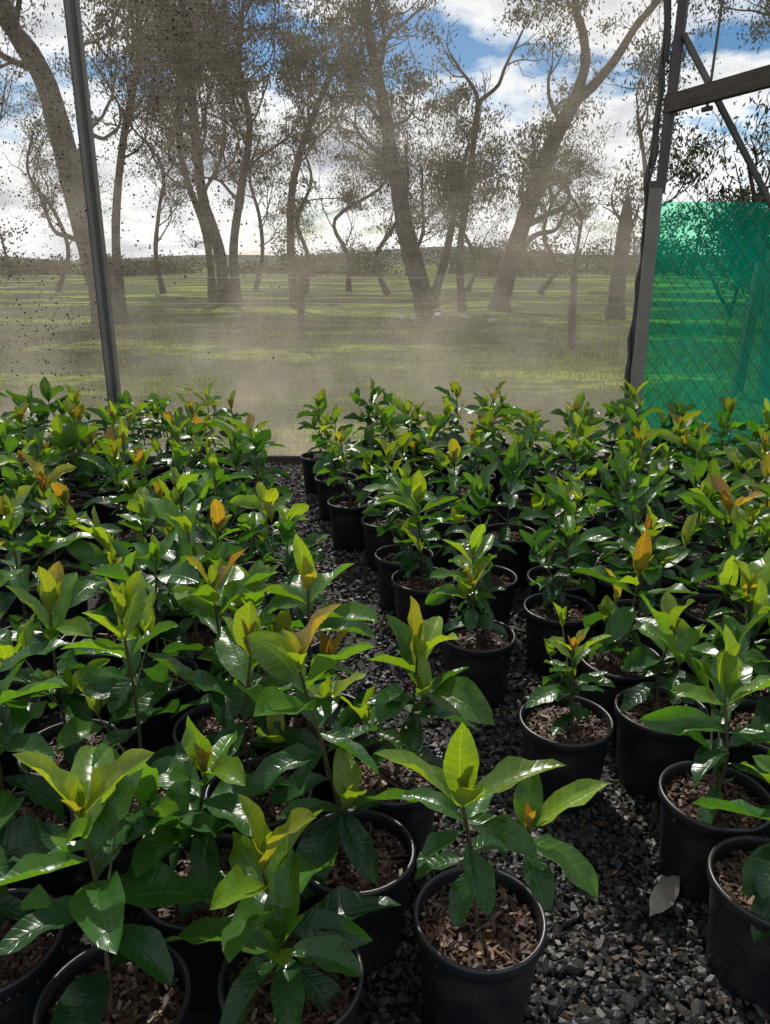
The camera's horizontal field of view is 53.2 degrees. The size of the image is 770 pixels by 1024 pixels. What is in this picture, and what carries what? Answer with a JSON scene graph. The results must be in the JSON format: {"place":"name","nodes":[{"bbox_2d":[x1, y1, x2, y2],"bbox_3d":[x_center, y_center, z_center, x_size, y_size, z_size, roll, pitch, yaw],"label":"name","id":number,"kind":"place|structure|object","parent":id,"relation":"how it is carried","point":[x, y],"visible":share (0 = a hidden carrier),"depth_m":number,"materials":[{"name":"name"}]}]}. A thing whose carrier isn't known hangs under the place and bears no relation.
{"place":"outdoors","nodes":[
{"label":"outdoors","id":0,"kind":"place"},
{"bbox_2d":[0,246,737,263],"bbox_3d":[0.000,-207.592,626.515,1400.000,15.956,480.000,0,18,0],"label":"distant hills","id":1,"kind":"structure","parent":0,"point":[242,259],"depth_m":498.33,"materials":[{"name":"green plant"}]},
{"bbox_2d":[0,264,769,456],"bbox_3d":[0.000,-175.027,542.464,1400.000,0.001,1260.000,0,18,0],"label":"grass field ground","id":2,"kind":"structure","parent":0,"point":[367,293],"depth_m":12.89,"materials":[{"name":"green plant"}]},
{"bbox_2d":[0,78,142,291],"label":"eucalyptus tree","id":3,"kind":"object","parent":2,"relation":"on","point":[59,285],"visible":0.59,"depth_m":30.49,"materials":[{"name":"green plant"}]},
{"bbox_2d":[0,0,151,323],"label":"eucalyptus tree","id":4,"kind":"object","parent":2,"relation":"on","point":[77,202],"visible":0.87,"depth_m":14.50,"materials":[{"name":"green plant"}]},
{"bbox_2d":[48,0,225,307],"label":"eucalyptus tree","id":5,"kind":"object","parent":2,"relation":"on","point":[117,269],"visible":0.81,"depth_m":18.52,"materials":[{"name":"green plant"}]},
{"bbox_2d":[69,0,267,298],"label":"eucalyptus tree","id":6,"kind":"object","parent":2,"relation":"on","point":[211,284],"visible":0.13,"depth_m":23.89,"materials":[{"name":"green plant"}]},
{"bbox_2d":[72,0,278,302],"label":"eucalyptus tree","id":7,"kind":"object","parent":2,"relation":"on","point":[223,291],"visible":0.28,"depth_m":21.38,"materials":[{"name":"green plant"}]},
{"bbox_2d":[109,62,243,293],"bbox_3d":[-7.490,-12.565,28.303,4.844,8.743,4.307,0,18,0],"label":"eucalyptus tree","id":8,"kind":"object","parent":2,"relation":"on","point":[174,202],"visible":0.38,"depth_m":28.78,"materials":[{"name":"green plant"}]},
{"bbox_2d":[88,0,341,305],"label":"eucalyptus tree","id":9,"kind":"object","parent":2,"relation":"on","point":[219,54],"visible":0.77,"depth_m":19.23,"materials":[{"name":"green plant"}]},
{"bbox_2d":[204,72,308,290],"bbox_3d":[-5.525,-13.364,31.533,4.970,8.298,4.638,0,18,0],"label":"eucalyptus tree","id":10,"kind":"object","parent":2,"relation":"on","point":[260,220],"visible":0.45,"depth_m":31.35,"materials":[{"name":"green plant"}]},
{"bbox_2d":[243,50,389,294],"bbox_3d":[-2.295,-11.960,27.631,5.573,8.011,3.317,0,18,0],"label":"eucalyptus tree","id":11,"kind":"object","parent":2,"relation":"on","point":[298,216],"visible":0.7,"depth_m":27.79,"materials":[{"name":"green plant"}]},
{"bbox_2d":[260,0,445,305],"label":"eucalyptus tree","id":12,"kind":"object","parent":2,"relation":"on","point":[299,160],"visible":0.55,"depth_m":19.38,"materials":[{"name":"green plant"}]},
{"bbox_2d":[303,87,411,291],"bbox_3d":[-1.048,-12.753,30.370,3.932,7.792,5.282,-11,21,-31],"label":"eucalyptus tree","id":13,"kind":"object","parent":2,"relation":"on","point":[353,198],"visible":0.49,"depth_m":30.22,"materials":[{"name":"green plant"}]},
{"bbox_2d":[0,258,762,348],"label":"paddock fence","id":14,"kind":"object","parent":2,"relation":"on","point":[572,304],"visible":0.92,"depth_m":10.75,"materials":[{"name":"wood"}]},
{"bbox_2d":[0,203,768,276],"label":"distant tree belt","id":15,"kind":"object","parent":2,"relation":"on","point":[489,261],"visible":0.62,"depth_m":69.32,"materials":[{"name":"green plant"}]},
{"bbox_2d":[345,46,458,295],"bbox_3d":[0.870,-11.636,27.114,4.255,7.791,5.078,6,19,18],"label":"eucalyptus tree","id":16,"kind":"object","parent":2,"relation":"on","point":[407,164],"visible":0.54,"depth_m":26.74,"materials":[{"name":"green plant"}]},
{"bbox_2d":[280,0,537,311],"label":"eucalyptus tree","id":17,"kind":"object","parent":2,"relation":"on","point":[425,297],"visible":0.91,"depth_m":18.20,"materials":[{"name":"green plant"}]},
{"bbox_2d":[354,88,487,247],"bbox_3d":[1.253,-12.013,29.395,5.293,7.096,4.284,0,18,0],"label":"eucalyptus tree","id":18,"kind":"object","parent":2,"relation":"on","point":[422,234],"visible":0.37,"depth_m":29.59,"materials":[{"name":"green plant"}]},
{"bbox_2d":[408,110,522,291],"bbox_3d":[2.938,-12.356,30.995,5.289,6.749,4.032,0,18,0],"label":"eucalyptus tree","id":19,"kind":"object","parent":2,"relation":"on","point":[468,288],"visible":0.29,"depth_m":30.39,"materials":[{"name":"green plant"}]},
{"bbox_2d":[431,0,561,311],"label":"dead tree","id":20,"kind":"object","parent":2,"relation":"on","point":[464,208],"visible":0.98,"depth_m":17.61,"materials":[{"name":"wood"}]},
{"bbox_2d":[505,116,620,294],"bbox_3d":[6.098,-10.839,27.671,4.009,5.970,4.682,0,18,0],"label":"eucalyptus tree","id":21,"kind":"object","parent":2,"relation":"on","point":[545,239],"visible":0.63,"depth_m":27.32,"materials":[{"name":"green plant"}]},
{"bbox_2d":[512,136,636,269],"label":"eucalyptus tree","id":22,"kind":"object","parent":2,"relation":"on","point":[580,226],"visible":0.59,"depth_m":32.53,"materials":[{"name":"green plant"}]},
{"bbox_2d":[482,0,677,311],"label":"eucalyptus tree","id":23,"kind":"object","parent":2,"relation":"on","point":[539,174],"visible":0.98,"depth_m":17.87,"materials":[{"name":"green plant"}]},
{"bbox_2d":[594,169,643,318],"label":"tree trunk","id":24,"kind":"object","parent":2,"relation":"on","point":[626,225],"visible":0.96,"depth_m":16.03,"materials":[{"name":"brown plant"}]},
{"bbox_2d":[573,0,731,227],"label":"eucalyptus tree","id":25,"kind":"object","parent":2,"relation":"on","point":[639,119],"visible":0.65,"depth_m":15.88,"materials":[{"name":"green plant"}]},
{"bbox_2d":[628,162,769,315],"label":"acacia bush","id":26,"kind":"object","parent":2,"relation":"on","point":[751,251],"visible":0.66,"depth_m":16.92,"materials":[{"name":"green plant"}]},
{"bbox_2d":[669,91,769,311],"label":"eucalyptus tree","id":27,"kind":"object","parent":2,"relation":"on","point":[760,242],"visible":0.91,"depth_m":13.90,"materials":[{"name":"green plant"}]},
{"bbox_2d":[673,0,769,52],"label":"eucalyptus tree","id":28,"kind":"object","parent":2,"relation":"on","point":[727,8],"visible":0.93,"depth_m":16.98,"materials":[{"name":"green plant"}]},
{"bbox_2d":[730,250,769,394],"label":"timber gate posts","id":29,"kind":"object","parent":2,"relation":"on","point":[762,274],"visible":0.91,"depth_m":6.82,"materials":[{"name":"brown wood"}]},
{"bbox_2d":[0,460,769,1023],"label":"gravel ground","id":30,"kind":"structure","parent":0,"point":[94,600],"depth_m":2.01,"materials":[{"name":"grey gravel"}]},
{"bbox_2d":[0,541,41,793],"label":"potted shrub","id":31,"kind":"object","parent":30,"relation":"on","point":[8,761],"visible":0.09,"depth_m":1.73,"materials":[{"name":"green plant"}]},
{"bbox_2d":[0,466,45,613],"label":"potted shrub","id":32,"kind":"object","parent":30,"relation":"on","point":[9,475],"visible":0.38,"depth_m":2.62,"materials":[{"name":"green plant"}]},
{"bbox_2d":[0,790,72,1023],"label":"potted shrub","id":33,"kind":"object","parent":30,"relation":"on","point":[29,971],"visible":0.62,"depth_m":1.13,"materials":[{"name":"green plant"}]},
{"bbox_2d":[0,639,75,898],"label":"potted shrub","id":34,"kind":"object","parent":30,"relation":"on","point":[42,801],"visible":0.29,"depth_m":1.34,"materials":[{"name":"green plant"}]},
{"bbox_2d":[0,440,81,566],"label":"potted shrub","id":35,"kind":"object","parent":30,"relation":"on","point":[29,478],"visible":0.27,"depth_m":2.77,"materials":[{"name":"green plant"}]},
{"bbox_2d":[0,485,93,716],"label":"potted shrub","id":36,"kind":"object","parent":30,"relation":"on","point":[11,510],"visible":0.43,"depth_m":1.98,"materials":[{"name":"green plant"}]},
{"bbox_2d":[0,561,122,851],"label":"potted shrub","id":37,"kind":"object","parent":30,"relation":"on","point":[54,588],"visible":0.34,"depth_m":1.53,"materials":[{"name":"green plant"}]},
{"bbox_2d":[2,453,122,642],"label":"potted shrub","id":38,"kind":"object","parent":30,"relation":"on","point":[48,506],"visible":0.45,"depth_m":2.38,"materials":[{"name":"green plant"}]},
{"bbox_2d":[40,414,103,543],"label":"potted shrub","id":39,"kind":"object","parent":30,"relation":"on","point":[67,436],"visible":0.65,"depth_m":3.17,"materials":[{"name":"green plant"}]},
{"bbox_2d":[63,0,121,415],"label":"steel post","id":40,"kind":"object","parent":30,"relation":"on","point":[75,38],"visible":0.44,"depth_m":4.11,"materials":[{"name":"grey metal"}]},
{"bbox_2d":[0,299,108,453],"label":"shade cloth side panel","id":41,"kind":"object","parent":40,"relation":"attached to","point":[35,392],"visible":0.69,"depth_m":4.47,"materials":[{"name":"beige fabric"}]},
{"bbox_2d":[75,422,134,523],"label":"potted shrub","id":42,"kind":"object","parent":30,"relation":"on","point":[88,439],"visible":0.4,"depth_m":3.39,"materials":[{"name":"green plant"}]},
{"bbox_2d":[0,743,214,1023],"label":"potted shrub","id":43,"kind":"object","parent":30,"relation":"on","point":[119,972],"visible":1,"depth_m":1.03,"materials":[{"name":"green plant"}]},
{"bbox_2d":[63,506,162,717],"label":"potted shrub","id":44,"kind":"object","parent":30,"relation":"on","point":[84,588],"visible":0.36,"depth_m":1.99,"materials":[{"name":"green plant"}]},
{"bbox_2d":[79,436,153,585],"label":"potted shrub","id":45,"kind":"object","parent":30,"relation":"on","point":[127,485],"visible":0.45,"depth_m":2.80,"materials":[{"name":"green plant"}]},
{"bbox_2d":[98,417,153,526],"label":"potted shrub","id":46,"kind":"object","parent":30,"relation":"on","point":[120,428],"visible":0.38,"depth_m":3.16,"materials":[{"name":"green plant"}]},
{"bbox_2d":[57,570,200,914],"bbox_3d":[-0.469,0.408,1.411,0.271,0.652,0.272,0,18,0],"label":"potted shrub","id":47,"kind":"object","parent":30,"relation":"on","point":[125,693],"visible":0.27,"depth_m":1.39,"materials":[{"name":"green plant"}]},
{"bbox_2d":[86,532,199,751],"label":"potted shrub","id":48,"kind":"object","parent":30,"relation":"on","point":[157,732],"visible":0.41,"depth_m":1.81,"materials":[{"name":"green plant"}]},
{"bbox_2d":[103,487,189,652],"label":"potted shrub","id":49,"kind":"object","parent":30,"relation":"on","point":[141,504],"visible":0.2,"depth_m":2.19,"materials":[{"name":"green plant"}]},
{"bbox_2d":[152,467,221,619],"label":"potted shrub","id":50,"kind":"object","parent":30,"relation":"on","point":[182,482],"visible":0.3,"depth_m":2.35,"materials":[{"name":"green plant"}]},
{"bbox_2d":[144,495,243,706],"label":"potted shrub","id":51,"kind":"object","parent":30,"relation":"on","point":[192,627],"visible":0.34,"depth_m":2.02,"materials":[{"name":"green plant"}]},
{"bbox_2d":[127,716,287,1010],"bbox_3d":[-0.291,0.561,1.220,0.258,0.483,0.269,0,18,0],"label":"potted shrub","id":52,"kind":"object","parent":30,"relation":"on","point":[179,846],"visible":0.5,"depth_m":1.19,"materials":[{"name":"green plant"}]},
{"bbox_2d":[178,447,253,564],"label":"potted shrub","id":53,"kind":"object","parent":30,"relation":"on","point":[218,479],"visible":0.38,"depth_m":2.60,"materials":[{"name":"green plant"}]},
{"bbox_2d":[162,547,277,811],"bbox_3d":[-0.338,0.368,1.627,0.231,0.599,0.243,16,24,40],"label":"potted shrub","id":54,"kind":"object","parent":30,"relation":"on","point":[216,712],"visible":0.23,"depth_m":1.59,"materials":[{"name":"green plant"}]},
{"bbox_2d":[174,601,335,864],"bbox_3d":[-0.242,0.434,1.427,0.284,0.594,0.240,12,22,33],"label":"potted shrub","id":55,"kind":"object","parent":30,"relation":"on","point":[235,658],"visible":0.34,"depth_m":1.41,"materials":[{"name":"green plant"}]},
{"bbox_2d":[220,425,290,561],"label":"potted shrub","id":56,"kind":"object","parent":30,"relation":"on","point":[256,450],"visible":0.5,"depth_m":2.80,"materials":[{"name":"green plant"}]},
{"bbox_2d":[209,560,307,756],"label":"potted shrub","id":57,"kind":"object","parent":30,"relation":"on","point":[277,601],"visible":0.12,"depth_m":1.74,"materials":[{"name":"green plant"}]},
{"bbox_2d":[228,481,308,614],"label":"potted shrub","id":58,"kind":"object","parent":30,"relation":"on","point":[263,503],"visible":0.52,"depth_m":2.40,"materials":[{"name":"green plant"}]},
{"bbox_2d":[165,794,399,1023],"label":"potted shrub","id":59,"kind":"object","parent":30,"relation":"on","point":[284,962],"visible":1,"depth_m":1.03,"materials":[{"name":"green plant"}]},
{"bbox_2d":[237,503,330,679],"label":"potted shrub","id":60,"kind":"object","parent":30,"relation":"on","point":[287,521],"visible":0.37,"depth_m":2.02,"materials":[{"name":"green plant"}]},
{"bbox_2d":[235,534,378,813],"bbox_3d":[-0.137,0.351,1.644,0.285,0.620,0.228,4,18,13],"label":"potted shrub","id":61,"kind":"object","parent":30,"relation":"on","point":[302,590],"visible":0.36,"depth_m":1.61,"materials":[{"name":"green plant"}]},
{"bbox_2d":[296,388,334,495],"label":"potted shrub","id":62,"kind":"object","parent":30,"relation":"on","point":[308,459],"visible":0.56,"depth_m":3.92,"materials":[{"name":"green plant"}]},
{"bbox_2d":[247,603,417,974],"bbox_3d":[-0.099,0.449,1.305,0.276,0.642,0.309,-6,19,-18],"label":"potted shrub","id":63,"kind":"object","parent":30,"relation":"on","point":[376,850],"visible":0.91,"depth_m":1.25,"materials":[{"name":"green plant"}]},
{"bbox_2d":[310,405,362,522],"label":"potted shrub","id":64,"kind":"object","parent":30,"relation":"on","point":[325,492],"visible":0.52,"depth_m":3.53,"materials":[{"name":"green plant"}]},
{"bbox_2d":[313,427,374,551],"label":"potted shrub","id":65,"kind":"object","parent":30,"relation":"on","point":[346,514],"visible":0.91,"depth_m":3.17,"materials":[{"name":"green plant"}]},
{"bbox_2d":[343,376,396,482],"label":"potted shrub","id":66,"kind":"object","parent":30,"relation":"on","point":[367,442],"visible":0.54,"depth_m":4.18,"materials":[{"name":"green plant"}]},
{"bbox_2d":[353,437,409,572],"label":"potted shrub","id":67,"kind":"object","parent":30,"relation":"on","point":[373,541],"visible":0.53,"depth_m":2.93,"materials":[{"name":"green plant"}]},
{"bbox_2d":[362,462,439,615],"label":"potted shrub","id":68,"kind":"object","parent":30,"relation":"on","point":[384,555],"visible":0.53,"depth_m":2.60,"materials":[{"name":"green plant"}]},
{"bbox_2d":[339,596,493,876],"bbox_3d":[0.048,0.433,1.470,0.285,0.569,0.245,0,18,0],"label":"potted shrub","id":69,"kind":"object","parent":30,"relation":"on","point":[463,700],"visible":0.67,"depth_m":1.43,"materials":[{"name":"green plant"}]},
{"bbox_2d":[377,471,466,631],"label":"potted shrub","id":70,"kind":"object","parent":30,"relation":"on","point":[415,582],"visible":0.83,"depth_m":2.38,"materials":[{"name":"green plant"}]},
{"bbox_2d":[421,438,475,568],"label":"potted shrub","id":71,"kind":"object","parent":30,"relation":"on","point":[442,460],"visible":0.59,"depth_m":2.97,"materials":[{"name":"green plant"}]},
{"bbox_2d":[425,524,515,711],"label":"potted shrub","id":72,"kind":"object","parent":30,"relation":"on","point":[482,647],"visible":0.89,"depth_m":2.02,"materials":[{"name":"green plant"}]},
{"bbox_2d":[448,419,501,529],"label":"potted shrub","id":73,"kind":"object","parent":30,"relation":"on","point":[476,442],"visible":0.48,"depth_m":3.36,"materials":[{"name":"green plant"}]},
{"bbox_2d":[442,462,517,625],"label":"potted shrub","id":74,"kind":"object","parent":30,"relation":"on","point":[500,605],"visible":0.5,"depth_m":2.40,"materials":[{"name":"green plant"}]},
{"bbox_2d":[374,722,608,1023],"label":"potted shrub","id":75,"kind":"object","parent":30,"relation":"on","point":[480,925],"visible":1,"depth_m":1.13,"materials":[{"name":"green plant"}]},
{"bbox_2d":[467,439,538,589],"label":"potted shrub","id":76,"kind":"object","parent":30,"relation":"on","point":[510,535],"visible":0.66,"depth_m":2.81,"materials":[{"name":"green plant"}]},
{"bbox_2d":[495,415,561,530],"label":"potted shrub","id":77,"kind":"object","parent":30,"relation":"on","point":[522,438],"visible":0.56,"depth_m":3.21,"materials":[{"name":"green plant"}]},
{"bbox_2d":[527,479,597,568],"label":"potted shrub","id":78,"kind":"object","parent":30,"relation":"on","point":[538,502],"visible":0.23,"depth_m":2.57,"materials":[{"name":"green plant"}]},
{"bbox_2d":[519,481,612,599],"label":"potted shrub","id":79,"kind":"object","parent":30,"relation":"on","point":[554,495],"visible":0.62,"depth_m":2.41,"materials":[{"name":"green plant"}]},
{"bbox_2d":[519,602,614,816],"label":"potted shrub","id":80,"kind":"object","parent":30,"relation":"on","point":[571,731],"visible":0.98,"depth_m":1.65,"materials":[{"name":"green plant"}]},
{"bbox_2d":[519,514,615,680],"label":"potted shrub","id":81,"kind":"object","parent":30,"relation":"on","point":[542,617],"visible":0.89,"depth_m":2.20,"materials":[{"name":"green plant"}]},
{"bbox_2d":[536,423,603,529],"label":"potted shrub","id":82,"kind":"object","parent":30,"relation":"on","point":[556,449],"visible":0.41,"depth_m":2.98,"materials":[{"name":"green plant"}]},
{"bbox_2d":[581,449,672,565],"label":"potted shrub","id":83,"kind":"object","parent":30,"relation":"on","point":[624,473],"visible":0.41,"depth_m":2.57,"materials":[{"name":"green plant"}]},
{"bbox_2d":[572,529,698,741],"bbox_3d":[0.612,0.303,1.903,0.275,0.550,0.247,0,18,0],"label":"potted shrub","id":84,"kind":"object","parent":30,"relation":"on","point":[613,650],"visible":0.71,"depth_m":1.89,"materials":[{"name":"green plant"}]},
{"bbox_2d":[594,471,679,634],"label":"potted shrub","id":85,"kind":"object","parent":30,"relation":"on","point":[631,506],"visible":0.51,"depth_m":2.40,"materials":[{"name":"green plant"}]},
{"bbox_2d":[599,504,697,682],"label":"potted shrub","id":86,"kind":"object","parent":30,"relation":"on","point":[653,573],"visible":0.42,"depth_m":2.12,"materials":[{"name":"green plant"}]},
{"bbox_2d":[625,0,688,439],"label":"steel post","id":87,"kind":"object","parent":30,"relation":"on","point":[657,188],"visible":0.91,"depth_m":4.14,"materials":[{"name":"grey metal"}]},
{"bbox_2d":[121,236,639,455],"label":"mist","id":88,"kind":"object","parent":87,"relation":"attached to","point":[255,389],"visible":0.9,"depth_m":4.47,"materials":[{"name":"white"}]},
{"bbox_2d":[0,0,421,444],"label":"leaf debris","id":89,"kind":"object","parent":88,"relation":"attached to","point":[115,122],"visible":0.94,"depth_m":4.07,"materials":[{"name":"brown plant"}]},
{"bbox_2d":[622,0,671,439],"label":"gathered cloth edge","id":90,"kind":"object","parent":87,"relation":"attached to","point":[665,49],"visible":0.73,"depth_m":4.09,"materials":[{"name":"fabric"}]},
{"bbox_2d":[663,64,769,112],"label":"timber rail","id":91,"kind":"object","parent":87,"relation":"attached to","point":[746,82],"visible":1,"depth_m":3.66,"materials":[{"name":"brown wood"}]},
{"bbox_2d":[681,0,769,208],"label":"diagonal brace","id":92,"kind":"object","parent":87,"relation":"attached to","point":[722,110],"visible":1,"depth_m":3.96,"materials":[{"name":"metal"}]},
{"bbox_2d":[614,592,718,805],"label":"potted shrub","id":93,"kind":"object","parent":30,"relation":"on","point":[647,756],"visible":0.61,"depth_m":1.68,"materials":[{"name":"green plant"}]},
{"bbox_2d":[660,427,730,551],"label":"potted shrub","id":94,"kind":"object","parent":30,"relation":"on","point":[682,514],"visible":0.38,"depth_m":2.97,"materials":[{"name":"green plant"}]},
{"bbox_2d":[639,624,769,905],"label":"potted shrub","id":95,"kind":"object","parent":30,"relation":"on","point":[692,836],"visible":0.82,"depth_m":1.43,"materials":[{"name":"green plant"}]},
{"bbox_2d":[641,195,769,454],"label":"chain link fence","id":96,"kind":"object","parent":30,"relation":"on","point":[709,308],"visible":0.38,"depth_m":4.41,"materials":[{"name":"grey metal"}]},
{"bbox_2d":[664,459,752,598],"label":"potted shrub","id":97,"kind":"object","parent":30,"relation":"on","point":[694,474],"visible":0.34,"depth_m":2.63,"materials":[{"name":"green plant"}]},
{"bbox_2d":[676,472,769,614],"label":"potted shrub","id":98,"kind":"object","parent":30,"relation":"on","point":[728,502],"visible":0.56,"depth_m":2.37,"materials":[{"name":"green plant"}]},
{"bbox_2d":[680,505,769,675],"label":"potted shrub","id":99,"kind":"object","parent":30,"relation":"on","point":[697,612],"visible":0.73,"depth_m":2.17,"materials":[{"name":"green plant"}]},
{"bbox_2d":[691,748,769,1013],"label":"potted shrub","id":100,"kind":"object","parent":30,"relation":"on","point":[738,930],"visible":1,"depth_m":1.23,"materials":[{"name":"black plastic"}]},
{"bbox_2d":[702,548,769,740],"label":"potted shrub","id":101,"kind":"object","parent":30,"relation":"on","point":[751,595],"visible":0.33,"depth_m":1.77,"materials":[{"name":"green plant"}]},
{"bbox_2d":[706,610,769,793],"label":"potted shrub","id":102,"kind":"object","parent":30,"relation":"on","point":[750,712],"visible":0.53,"depth_m":1.62,"materials":[{"name":"green plant"}]},
{"bbox_2d":[0,0,769,260],"label":"sky","id":103,"kind":"structure","parent":0,"point":[476,53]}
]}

